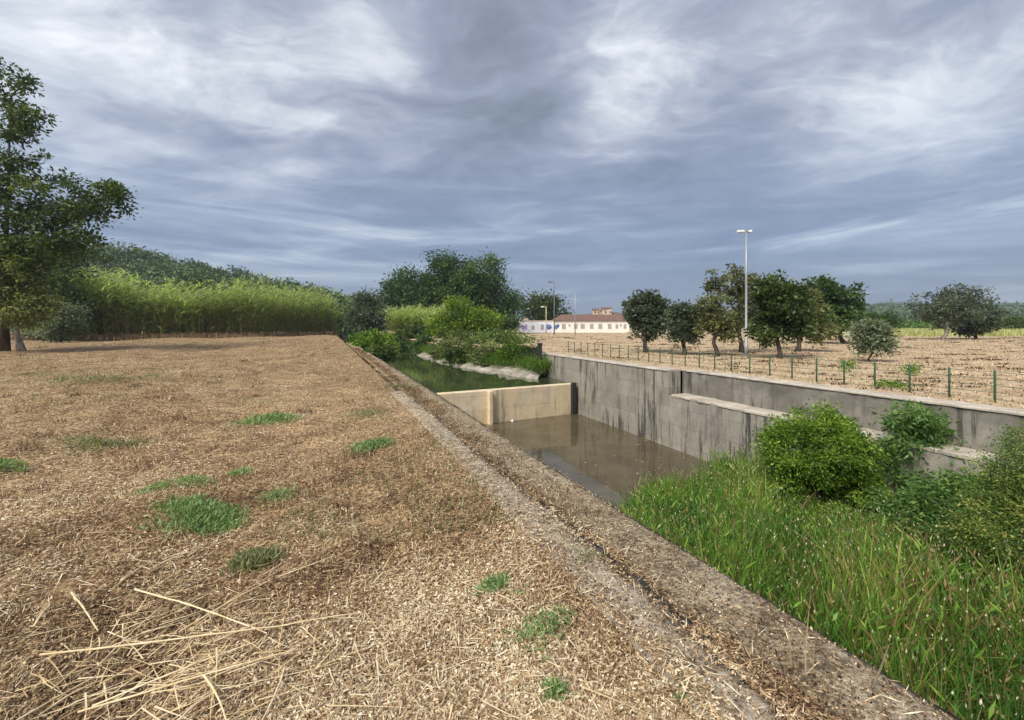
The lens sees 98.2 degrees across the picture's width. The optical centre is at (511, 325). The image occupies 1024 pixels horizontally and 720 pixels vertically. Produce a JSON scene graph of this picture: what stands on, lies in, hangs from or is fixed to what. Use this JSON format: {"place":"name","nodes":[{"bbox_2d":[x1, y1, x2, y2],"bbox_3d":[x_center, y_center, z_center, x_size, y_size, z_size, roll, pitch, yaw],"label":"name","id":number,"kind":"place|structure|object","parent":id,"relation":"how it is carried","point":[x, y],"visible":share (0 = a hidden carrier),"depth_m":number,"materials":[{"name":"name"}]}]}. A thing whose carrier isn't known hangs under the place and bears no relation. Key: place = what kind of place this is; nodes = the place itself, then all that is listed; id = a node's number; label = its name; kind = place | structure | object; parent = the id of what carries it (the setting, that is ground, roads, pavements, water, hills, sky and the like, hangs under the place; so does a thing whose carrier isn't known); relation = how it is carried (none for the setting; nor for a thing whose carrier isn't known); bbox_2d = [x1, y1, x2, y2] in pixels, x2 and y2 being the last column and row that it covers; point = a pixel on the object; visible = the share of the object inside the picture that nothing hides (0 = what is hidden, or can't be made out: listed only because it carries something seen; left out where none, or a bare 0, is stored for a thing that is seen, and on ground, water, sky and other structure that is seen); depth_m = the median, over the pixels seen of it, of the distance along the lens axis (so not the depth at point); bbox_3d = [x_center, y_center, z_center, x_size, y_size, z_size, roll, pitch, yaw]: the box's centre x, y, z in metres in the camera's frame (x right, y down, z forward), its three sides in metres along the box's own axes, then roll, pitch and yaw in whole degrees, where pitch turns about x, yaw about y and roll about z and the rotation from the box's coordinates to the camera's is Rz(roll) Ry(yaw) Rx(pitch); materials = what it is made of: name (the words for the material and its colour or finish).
{"place":"outdoors","nodes":[
{"label":"outdoors","id":0,"kind":"place"},
{"bbox_2d":[1,231,400,335],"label":"hill","id":1,"kind":"structure","parent":0,"point":[140,261],"depth_m":168.54,"materials":[{"name":"plant"}]},
{"bbox_2d":[338,336,567,392],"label":"river water","id":2,"kind":"structure","parent":0,"point":[434,376],"depth_m":24.06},
{"bbox_2d":[0,332,952,719],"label":"ground","id":3,"kind":"structure","parent":0,"point":[232,396],"depth_m":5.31,"materials":[{"name":"plant"}]},
{"bbox_2d":[0,455,28,473],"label":"weed patch","id":4,"kind":"object","parent":3,"relation":"on","point":[9,464],"visible":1,"depth_m":5.13,"materials":[{"name":"plant"}]},
{"bbox_2d":[0,250,71,350],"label":"tree","id":5,"kind":"object","parent":3,"relation":"on","point":[27,309],"visible":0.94,"depth_m":27.71,"materials":[{"name":"green plant"}]},
{"bbox_2d":[0,234,110,340],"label":"tree","id":6,"kind":"object","parent":3,"relation":"on","point":[72,289],"visible":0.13,"depth_m":50.16,"materials":[{"name":"green plant"}]},
{"bbox_2d":[20,300,94,342],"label":"shrub","id":7,"kind":"object","parent":3,"relation":"on","point":[71,322],"visible":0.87,"depth_m":40.64,"materials":[{"name":"green plant"}]},
{"bbox_2d":[0,56,142,350],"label":"tree","id":8,"kind":"object","parent":3,"relation":"on","point":[71,211],"visible":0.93,"depth_m":27.70,"materials":[{"name":"green plant"}]},
{"bbox_2d":[28,373,128,384],"bbox_3d":[-11.467,1.383,11.911,1.814,0.242,1.467,0,0,0],"label":"weed patch","id":9,"kind":"object","parent":3,"relation":"on","point":[61,379],"visible":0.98,"depth_m":11.72,"materials":[{"name":"plant"}]},
{"bbox_2d":[36,433,160,453],"bbox_3d":[-5.708,1.602,6.143,1.267,0.223,0.998,0,0,0],"label":"weed patch","id":10,"kind":"object","parent":3,"relation":"on","point":[98,441],"visible":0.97,"depth_m":6.17,"materials":[{"name":"plant"}]},
{"bbox_2d":[97,372,186,381],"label":"weed patch","id":11,"kind":"object","parent":3,"relation":"on","point":[130,379],"visible":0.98,"depth_m":12.03,"materials":[{"name":"plant"}]},
{"bbox_2d":[119,474,218,495],"bbox_3d":[-3.571,1.648,4.697,0.890,0.143,0.562,0,0,-20],"label":"weed patch","id":12,"kind":"object","parent":3,"relation":"on","point":[182,481],"visible":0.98,"depth_m":4.64,"materials":[{"name":"plant"}]},
{"bbox_2d":[10,331,339,339],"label":"dry fringe","id":13,"kind":"object","parent":3,"relation":"on","point":[150,336],"visible":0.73,"depth_m":56.92,"materials":[{"name":"plant"}]},
{"bbox_2d":[20,260,356,339],"bbox_3d":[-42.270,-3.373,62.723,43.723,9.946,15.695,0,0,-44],"label":"reed bed","id":14,"kind":"object","parent":3,"relation":"on","point":[179,317],"visible":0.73,"depth_m":59.41,"materials":[{"name":"green plant"}]},
{"bbox_2d":[119,492,268,538],"bbox_3d":[-2.866,1.680,3.975,1.069,0.198,0.933,0,0,0],"label":"weed patch","id":15,"kind":"object","parent":3,"relation":"on","point":[201,512],"visible":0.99,"depth_m":3.96,"materials":[{"name":"plant"}]},
{"bbox_2d":[227,465,252,476],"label":"weed patch","id":16,"kind":"object","parent":3,"relation":"on","point":[238,471],"visible":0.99,"depth_m":5.12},
{"bbox_2d":[0,339,503,592],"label":"dry tufts","id":17,"kind":"object","parent":3,"relation":"on","point":[38,447],"visible":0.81,"depth_m":5.30,"materials":[{"name":"plant"}]},
{"bbox_2d":[218,541,295,575],"bbox_3d":[-1.931,1.738,3.350,0.451,0.104,0.478,0,0,26],"label":"weed patch","id":18,"kind":"object","parent":3,"relation":"on","point":[251,558],"visible":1,"depth_m":3.31,"materials":[{"name":"plant"}]},
{"bbox_2d":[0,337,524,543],"bbox_3d":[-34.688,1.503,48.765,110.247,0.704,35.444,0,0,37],"label":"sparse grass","id":19,"kind":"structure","parent":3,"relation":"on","point":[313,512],"depth_m":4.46,"materials":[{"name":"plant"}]},
{"bbox_2d":[228,410,311,425],"bbox_3d":[-4.311,1.613,7.837,1.210,0.180,1.089,0,0,0],"label":"weed patch","id":20,"kind":"object","parent":3,"relation":"on","point":[263,418],"visible":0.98,"depth_m":7.77,"materials":[{"name":"plant"}]},
{"bbox_2d":[255,481,305,502],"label":"weed patch","id":21,"kind":"object","parent":3,"relation":"on","point":[277,492],"visible":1,"depth_m":4.49,"materials":[{"name":"plant"}]},
{"bbox_2d":[0,485,664,719],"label":"straw stems","id":22,"kind":"object","parent":3,"relation":"on","point":[43,679],"visible":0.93,"depth_m":2.23,"materials":[{"name":"plant"}]},
{"bbox_2d":[17,676,95,719],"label":"dry cane","id":23,"kind":"object","parent":22,"relation":"on","point":[32,711],"visible":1,"depth_m":2.02,"materials":[{"name":"plant"}]},
{"bbox_2d":[37,680,100,716],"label":"dry cane","id":24,"kind":"object","parent":22,"relation":"on","point":[50,707],"visible":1,"depth_m":2.05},
{"bbox_2d":[50,624,127,690],"bbox_3d":[-2.230,1.748,2.367,0.013,0.031,0.504,0,0,-7],"label":"dry cane","id":25,"kind":"object","parent":22,"relation":"on","point":[56,685],"visible":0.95,"depth_m":2.28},
{"bbox_2d":[95,605,162,668],"bbox_3d":[-2.171,1.756,2.535,0.018,0.011,0.518,0,0,-8],"label":"dry cane","id":26,"kind":"object","parent":22,"relation":"on","point":[101,662],"visible":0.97,"depth_m":2.46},
{"bbox_2d":[39,624,288,655],"bbox_3d":[-1.834,1.678,2.363,1.205,0.045,0.032,0,0,-8],"label":"dry cane","id":27,"kind":"object","parent":22,"relation":"on","point":[78,650],"visible":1,"depth_m":2.33,"materials":[{"name":"plant"}]},
{"bbox_2d":[92,641,255,706],"bbox_3d":[-1.637,1.710,2.188,0.650,0.072,0.022,0,0,-30],"label":"dry cane","id":28,"kind":"object","parent":22,"relation":"on","point":[125,692],"visible":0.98,"depth_m":2.14,"materials":[{"name":"plant"}]},
{"bbox_2d":[77,650,291,713],"bbox_3d":[-1.522,1.685,2.111,0.856,0.068,0.016,0,0,-20],"label":"dry cane","id":29,"kind":"object","parent":22,"relation":"on","point":[117,700],"visible":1,"depth_m":2.07,"materials":[{"name":"plant"}]},
{"bbox_2d":[134,588,266,633],"bbox_3d":[-1.911,1.713,2.685,1.234,0.054,0.022,0,0,23],"label":"dry cane","id":30,"kind":"object","parent":22,"relation":"on","point":[163,597],"visible":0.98,"depth_m":2.70,"materials":[{"name":"plant"}]},
{"bbox_2d":[203,674,226,719],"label":"dry cane","id":31,"kind":"object","parent":22,"relation":"on","point":[208,681],"visible":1,"depth_m":1.97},
{"bbox_2d":[179,580,270,632],"bbox_3d":[-1.765,1.732,2.765,0.013,0.031,0.550,0,0,28],"label":"dry cane","id":32,"kind":"object","parent":22,"relation":"on","point":[183,629],"visible":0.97,"depth_m":2.71,"materials":[{"name":"plant"}]},
{"bbox_2d":[194,573,274,627],"bbox_3d":[-1.747,1.730,2.826,0.017,0.038,0.548,0,0,20],"label":"dry cane","id":33,"kind":"object","parent":22,"relation":"on","point":[195,626],"visible":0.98,"depth_m":2.79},
{"bbox_2d":[264,613,351,630],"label":"dry cane","id":34,"kind":"object","parent":22,"relation":"on","point":[307,620],"visible":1,"depth_m":2.50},
{"bbox_2d":[0,338,706,719],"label":"stubble","id":35,"kind":"object","parent":3,"relation":"on","point":[574,696],"visible":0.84,"depth_m":2.67,"materials":[{"name":"plant"}]},
{"bbox_2d":[329,406,396,421],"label":"weed patch","id":36,"kind":"object","parent":3,"relation":"on","point":[363,413],"visible":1,"depth_m":7.98,"materials":[{"name":"plant"}]},
{"bbox_2d":[341,435,400,453],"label":"weed patch","id":37,"kind":"object","parent":3,"relation":"on","point":[370,443],"visible":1,"depth_m":6.12,"materials":[{"name":"plant"}]},
{"bbox_2d":[466,570,529,599],"bbox_3d":[-0.089,1.623,2.794,0.398,0.108,0.288,0,0,0],"label":"weed patch","id":38,"kind":"object","parent":3,"relation":"on","point":[499,579],"visible":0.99,"depth_m":2.79,"materials":[{"name":"plant"}]},
{"bbox_2d":[493,602,579,662],"bbox_3d":[0.137,1.603,2.365,0.481,0.102,0.415,0,0,0],"label":"weed patch","id":39,"kind":"object","parent":3,"relation":"on","point":[538,622],"visible":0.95,"depth_m":2.38,"materials":[{"name":"plant"}]},
{"bbox_2d":[538,672,575,701],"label":"weed patch","id":40,"kind":"object","parent":3,"relation":"on","point":[556,687],"visible":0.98,"depth_m":1.98,"materials":[{"name":"plant"}]},
{"bbox_2d":[390,391,811,719],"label":"kerb","id":41,"kind":"structure","parent":3,"relation":"on","point":[713,681],"depth_m":2.64,"materials":[{"name":"concrete"}]},
{"bbox_2d":[568,543,608,564],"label":"weed patch","id":42,"kind":"object","parent":41,"relation":"on","point":[584,550],"visible":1,"depth_m":3.02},
{"bbox_2d":[417,345,545,378],"bbox_3d":[-3.345,2.599,33.578,4.296,2.042,22.551,0,0,-32],"label":"river revetment","id":43,"kind":"object","parent":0,"point":[513,371],"visible":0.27,"depth_m":27.12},
{"bbox_2d":[515,344,536,359],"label":"shrub","id":44,"kind":"object","parent":43,"relation":"on","point":[523,349],"visible":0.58,"depth_m":26.15,"materials":[{"name":"green plant"}]},
{"bbox_2d":[537,343,542,376],"bbox_3d":[1.519,2.018,24.300,0.255,2.164,0.326,0,0,-11],"label":"sluice post","id":45,"kind":"object","parent":43,"relation":"on","point":[539,350],"visible":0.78,"depth_m":24.17,"materials":[{"name":"concrete"}]},
{"bbox_2d":[0,0,1023,319],"label":"sky","id":46,"kind":"structure","parent":0,"point":[609,150],"materials":[{"name":"grey"}]},
{"bbox_2d":[350,343,959,719],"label":"canal wall","id":47,"kind":"structure","parent":0,"point":[721,583],"depth_m":2.63,"materials":[{"name":"concrete"}]},
{"bbox_2d":[346,343,816,717],"bbox_3d":[-6.012,1.622,19.111,0.297,0.064,49.900,0,0,-23],"label":"gutter","id":48,"kind":"object","parent":47,"relation":"on","point":[452,428],"visible":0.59,"depth_m":5.77,"materials":[{"name":"concrete"}]},
{"bbox_2d":[352,347,893,719],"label":"dead weeds","id":49,"kind":"object","parent":47,"relation":"on","point":[432,405],"visible":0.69,"depth_m":5.44,"materials":[{"name":"plant"}]},
{"bbox_2d":[359,360,951,719],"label":"grit","id":50,"kind":"object","parent":47,"relation":"on","point":[713,604],"visible":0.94,"depth_m":2.77,"materials":[{"name":"gravel"}]},
{"bbox_2d":[783,597,817,676],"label":"dry stalks","id":51,"kind":"object","parent":47,"relation":"on","point":[799,646],"visible":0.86,"depth_m":2.10,"materials":[{"name":"plant"}]},
{"bbox_2d":[871,644,889,688],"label":"twig","id":52,"kind":"object","parent":47,"relation":"on","point":[877,674],"visible":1,"depth_m":1.98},
{"bbox_2d":[484,413,884,634],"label":"water","id":53,"kind":"structure","parent":0,"point":[570,445],"depth_m":14.60,"materials":[{"name":"liquid"}]},
{"bbox_2d":[437,382,576,424],"bbox_3d":[-0.731,3.700,19.301,8.454,2.000,0.660,0,0,-29],"label":"weir","id":54,"kind":"object","parent":53,"relation":"in","point":[490,406],"visible":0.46,"depth_m":19.71,"materials":[{"name":"concrete"}]},
{"bbox_2d":[589,436,1023,719],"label":"marsh grass","id":55,"kind":"structure","parent":53,"relation":"in","point":[922,689],"depth_m":5.81,"materials":[{"name":"plant"}]},
{"bbox_2d":[601,433,1023,719],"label":"seed heads","id":56,"kind":"object","parent":55,"relation":"on","point":[980,701],"visible":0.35,"depth_m":5.87,"materials":[{"name":"plant"}]},
{"bbox_2d":[742,394,902,529],"bbox_3d":[6.214,2.852,9.010,2.721,2.959,2.358,0,0,-26],"label":"bush","id":57,"kind":"object","parent":55,"relation":"in","point":[845,460],"visible":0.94,"depth_m":8.61,"materials":[{"name":"green plant"}]},
{"bbox_2d":[870,398,970,494],"bbox_3d":[8.218,2.831,8.900,1.814,2.973,1.597,0,0,-38],"label":"bush","id":58,"kind":"object","parent":55,"relation":"in","point":[918,423],"visible":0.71,"depth_m":8.75,"materials":[{"name":"green plant"}]},
{"bbox_2d":[857,455,1018,547],"bbox_3d":[7.442,3.285,7.616,2.372,1.974,1.683,0,0,19],"label":"bush","id":59,"kind":"object","parent":55,"relation":"in","point":[917,497],"visible":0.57,"depth_m":7.66,"materials":[{"name":"green plant"}]},
{"bbox_2d":[922,419,1023,603],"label":"bush","id":60,"kind":"object","parent":55,"relation":"in","point":[1012,504],"visible":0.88,"depth_m":6.14,"materials":[{"name":"green plant"}]},
{"bbox_2d":[362,311,1023,408],"bbox_3d":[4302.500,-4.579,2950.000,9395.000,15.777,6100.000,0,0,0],"label":"field","id":61,"kind":"structure","parent":0,"point":[619,339],"depth_m":21.35,"materials":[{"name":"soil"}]},
{"bbox_2d":[338,284,392,333],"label":"tree","id":62,"kind":"object","parent":61,"relation":"on","point":[363,314],"visible":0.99,"depth_m":64.85,"materials":[{"name":"green plant"}]},
{"bbox_2d":[379,303,448,334],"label":"reed bed","id":63,"kind":"object","parent":61,"relation":"on","point":[402,318],"visible":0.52,"depth_m":71.56,"materials":[{"name":"green plant"}]},
{"bbox_2d":[370,262,464,320],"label":"tree","id":64,"kind":"object","parent":61,"relation":"on","point":[400,288],"visible":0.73,"depth_m":89.51,"materials":[{"name":"green plant"}]},
{"bbox_2d":[407,332,438,354],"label":"shrub","id":65,"kind":"object","parent":61,"relation":"on","point":[423,340],"visible":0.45,"depth_m":42.40,"materials":[{"name":"green plant"}]},
{"bbox_2d":[426,334,462,360],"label":"shrub","id":66,"kind":"object","parent":61,"relation":"on","point":[438,348],"visible":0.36,"depth_m":35.47,"materials":[{"name":"green plant"}]},
{"bbox_2d":[418,246,478,312],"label":"tree","id":67,"kind":"object","parent":61,"relation":"on","point":[441,263],"visible":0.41,"depth_m":91.77,"materials":[{"name":"green plant"}]},
{"bbox_2d":[437,338,484,365],"bbox_3d":[-3.339,1.951,31.360,3.673,2.239,3.493,0,0,-40],"label":"shrub","id":68,"kind":"object","parent":61,"relation":"on","point":[451,358],"visible":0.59,"depth_m":30.79,"materials":[{"name":"green plant"}]},
{"bbox_2d":[439,327,483,341],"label":"shrub","id":69,"kind":"object","parent":61,"relation":"on","point":[460,333],"visible":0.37,"depth_m":43.29,"materials":[{"name":"green plant"}]},
{"bbox_2d":[420,294,505,338],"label":"bush","id":70,"kind":"object","parent":61,"relation":"on","point":[472,318],"visible":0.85,"depth_m":54.71,"materials":[{"name":"green plant"}]},
{"bbox_2d":[435,246,533,323],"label":"tree","id":71,"kind":"object","parent":61,"relation":"on","point":[485,292],"visible":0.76,"depth_m":87.38,"materials":[{"name":"green plant"}]},
{"bbox_2d":[411,340,557,378],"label":"bank grass","id":72,"kind":"structure","parent":61,"relation":"on","point":[530,363],"depth_m":26.45,"materials":[{"name":"plant"}]},
{"bbox_2d":[466,338,502,365],"bbox_3d":[-1.382,1.851,29.709,3.476,2.115,3.411,0,0,0],"label":"shrub","id":73,"kind":"object","parent":61,"relation":"on","point":[492,346],"visible":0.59,"depth_m":28.88,"materials":[{"name":"green plant"}]},
{"bbox_2d":[457,323,538,343],"bbox_3d":[-1.127,1.060,39.652,7.370,2.792,7.077,0,0,0],"label":"shrub","id":74,"kind":"object","parent":61,"relation":"on","point":[501,337],"visible":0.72,"depth_m":38.73,"materials":[{"name":"green plant"}]},
{"bbox_2d":[486,308,522,333],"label":"shrub","id":75,"kind":"object","parent":61,"relation":"on","point":[511,320],"visible":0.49,"depth_m":82.90,"materials":[{"name":"green plant"}]},
{"bbox_2d":[494,340,531,366],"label":"shrub","id":76,"kind":"object","parent":61,"relation":"on","point":[509,348],"visible":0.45,"depth_m":27.14,"materials":[{"name":"green plant"}]},
{"bbox_2d":[517,288,574,319],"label":"tree","id":77,"kind":"object","parent":61,"relation":"on","point":[539,312],"visible":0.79,"depth_m":118.80,"materials":[{"name":"green plant"}]},
{"bbox_2d":[519,315,628,332],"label":"building","id":78,"kind":"structure","parent":61,"relation":"on","point":[598,324],"depth_m":103.75,"materials":[{"name":"white paint"}]},
{"bbox_2d":[621,288,673,351],"bbox_3d":[8.063,-0.277,26.248,3.029,4.117,2.953,0,0,-25],"label":"tree","id":79,"kind":"object","parent":61,"relation":"on","point":[646,320],"visible":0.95,"depth_m":25.86,"materials":[{"name":"green plant"}]},
{"bbox_2d":[660,298,704,354],"bbox_3d":[9.248,0.120,24.001,2.566,3.250,2.175,0,0,0],"label":"tree","id":80,"kind":"object","parent":61,"relation":"on","point":[679,324],"visible":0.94,"depth_m":23.64,"materials":[{"name":"green plant"}]},
{"bbox_2d":[686,288,741,355],"bbox_3d":[10.551,-0.097,23.288,2.743,3.672,2.444,0,0,39],"label":"tree","id":81,"kind":"object","parent":61,"relation":"on","point":[714,319],"visible":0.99,"depth_m":23.06,"materials":[{"name":"green plant"}]},
{"bbox_2d":[699,263,774,351],"bbox_3d":[13.632,-0.997,26.366,4.481,5.514,3.368,0,0,-18],"label":"tree","id":82,"kind":"object","parent":61,"relation":"on","point":[738,294],"visible":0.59,"depth_m":26.12,"materials":[{"name":"green plant"}]},
{"bbox_2d":[736,230,751,355],"bbox_3d":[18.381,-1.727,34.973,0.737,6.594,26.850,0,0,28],"label":"street lamp","id":83,"kind":"object","parent":61,"relation":"on","point":[746,313],"visible":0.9,"depth_m":23.28,"materials":[{"name":"metal"}]},
{"bbox_2d":[532,335,1023,396],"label":"dark tussocks","id":84,"kind":"object","parent":61,"relation":"on","point":[926,385],"visible":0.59,"depth_m":20.03,"materials":[{"name":"plant"}]},
{"bbox_2d":[742,269,817,358],"bbox_3d":[12.898,-0.515,21.472,3.159,4.500,2.882,0,0,-38],"label":"tree","id":85,"kind":"object","parent":61,"relation":"on","point":[783,303],"visible":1,"depth_m":21.16,"materials":[{"name":"green plant"}]},
{"bbox_2d":[542,353,1023,536],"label":"canal wall","id":86,"kind":"structure","parent":61,"relation":"on","point":[712,409],"depth_m":13.33,"materials":[{"name":"concrete"}]},
{"bbox_2d":[565,341,1023,402],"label":"fence","id":87,"kind":"object","parent":61,"relation":"on","point":[994,385],"visible":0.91,"depth_m":11.81,"materials":[{"name":"green metal"}]},
{"bbox_2d":[785,278,844,351],"bbox_3d":[18.395,-0.642,27.163,3.227,4.801,3.350,0,0,-40],"label":"tree","id":88,"kind":"object","parent":61,"relation":"on","point":[828,329],"visible":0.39,"depth_m":26.60,"materials":[{"name":"green plant"}]},
{"bbox_2d":[801,273,870,343],"bbox_3d":[28.324,-1.372,38.949,5.892,6.455,5.190,0,0,-28],"label":"tree","id":89,"kind":"object","parent":61,"relation":"on","point":[845,305],"visible":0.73,"depth_m":37.82,"materials":[{"name":"green plant"}]},
{"bbox_2d":[697,320,1000,328],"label":"vineyard","id":90,"kind":"object","parent":61,"relation":"on","point":[909,324],"visible":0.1,"depth_m":123.34,"materials":[{"name":"green plant"}]},
{"bbox_2d":[837,358,862,372],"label":"weed patch","id":91,"kind":"object","parent":61,"relation":"on","point":[848,364],"visible":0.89,"depth_m":15.07,"materials":[{"name":"green plant"}]},
{"bbox_2d":[720,298,1023,318],"bbox_3d":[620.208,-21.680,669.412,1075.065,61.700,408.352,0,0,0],"label":"wood","id":92,"kind":"object","parent":61,"relation":"on","point":[1016,308],"visible":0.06,"depth_m":646.13,"materials":[{"name":"plant"}]},
{"bbox_2d":[838,310,909,361],"bbox_3d":[15.784,0.514,19.470,2.138,2.460,2.147,0,0,-31],"label":"tree","id":93,"kind":"object","parent":61,"relation":"on","point":[869,335],"visible":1,"depth_m":19.10,"materials":[{"name":"green plant"}]},
{"bbox_2d":[861,378,931,389],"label":"weed patch","id":94,"kind":"object","parent":61,"relation":"on","point":[890,384],"visible":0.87,"depth_m":11.25,"materials":[{"name":"green plant"}]},
{"bbox_2d":[896,360,929,375],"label":"weed patch","id":95,"kind":"object","parent":61,"relation":"on","point":[913,368],"visible":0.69,"depth_m":14.01,"materials":[{"name":"green plant"}]},
{"bbox_2d":[904,280,1000,339],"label":"tree","id":96,"kind":"object","parent":61,"relation":"on","point":[946,304],"visible":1,"depth_m":50.21,"materials":[{"name":"green plant"}]},
{"bbox_2d":[948,301,1013,338],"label":"tree","id":97,"kind":"object","parent":61,"relation":"on","point":[977,328],"visible":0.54,"depth_m":51.66,"materials":[{"name":"green plant"}]},
{"bbox_2d":[888,327,1023,335],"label":"meadow grass","id":98,"kind":"structure","parent":0,"point":[940,332],"depth_m":67.29,"materials":[{"name":"plant"}]},
{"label":"river bank","id":99,"kind":"structure","parent":0,"visible":0},
{"bbox_2d":[345,326,401,352],"bbox_3d":[-11.135,1.355,36.037,4.372,2.738,4.339,0,0,-40],"label":"shrub","id":100,"kind":"object","parent":99,"relation":"on","point":[365,340],"visible":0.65,"depth_m":35.38,"materials":[{"name":"green plant"}]},
{"bbox_2d":[355,342,400,365],"bbox_3d":[-8.285,1.807,27.977,2.404,1.751,2.535,0,0,36],"label":"shrub","id":101,"kind":"object","parent":99,"relation":"on","point":[387,353],"visible":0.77,"depth_m":27.66,"materials":[{"name":"green plant"}]},
{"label":"river bank","id":102,"kind":"structure","parent":0,"visible":0},
{"bbox_2d":[397,337,414,352],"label":"shrub","id":103,"kind":"object","parent":102,"relation":"on","point":[404,344],"visible":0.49,"depth_m":46.19,"materials":[{"name":"green plant"}]},
{"bbox_2d":[391,322,422,340],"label":"shrub","id":104,"kind":"object","parent":102,"relation":"on","point":[406,333],"visible":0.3,"depth_m":54.43,"materials":[{"name":"green plant"}]},
{"label":"meadow","id":105,"kind":"structure","parent":0,"visible":0},
{"bbox_2d":[848,308,907,332],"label":"shrub","id":106,"kind":"object","parent":105,"relation":"on","point":[891,320],"visible":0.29,"depth_m":84.11,"materials":[{"name":"green plant"}]},
{"bbox_2d":[994,313,1023,330],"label":"shrub","id":107,"kind":"object","parent":105,"relation":"on","point":[1016,322],"visible":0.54,"depth_m":91.16,"materials":[{"name":"green plant"}]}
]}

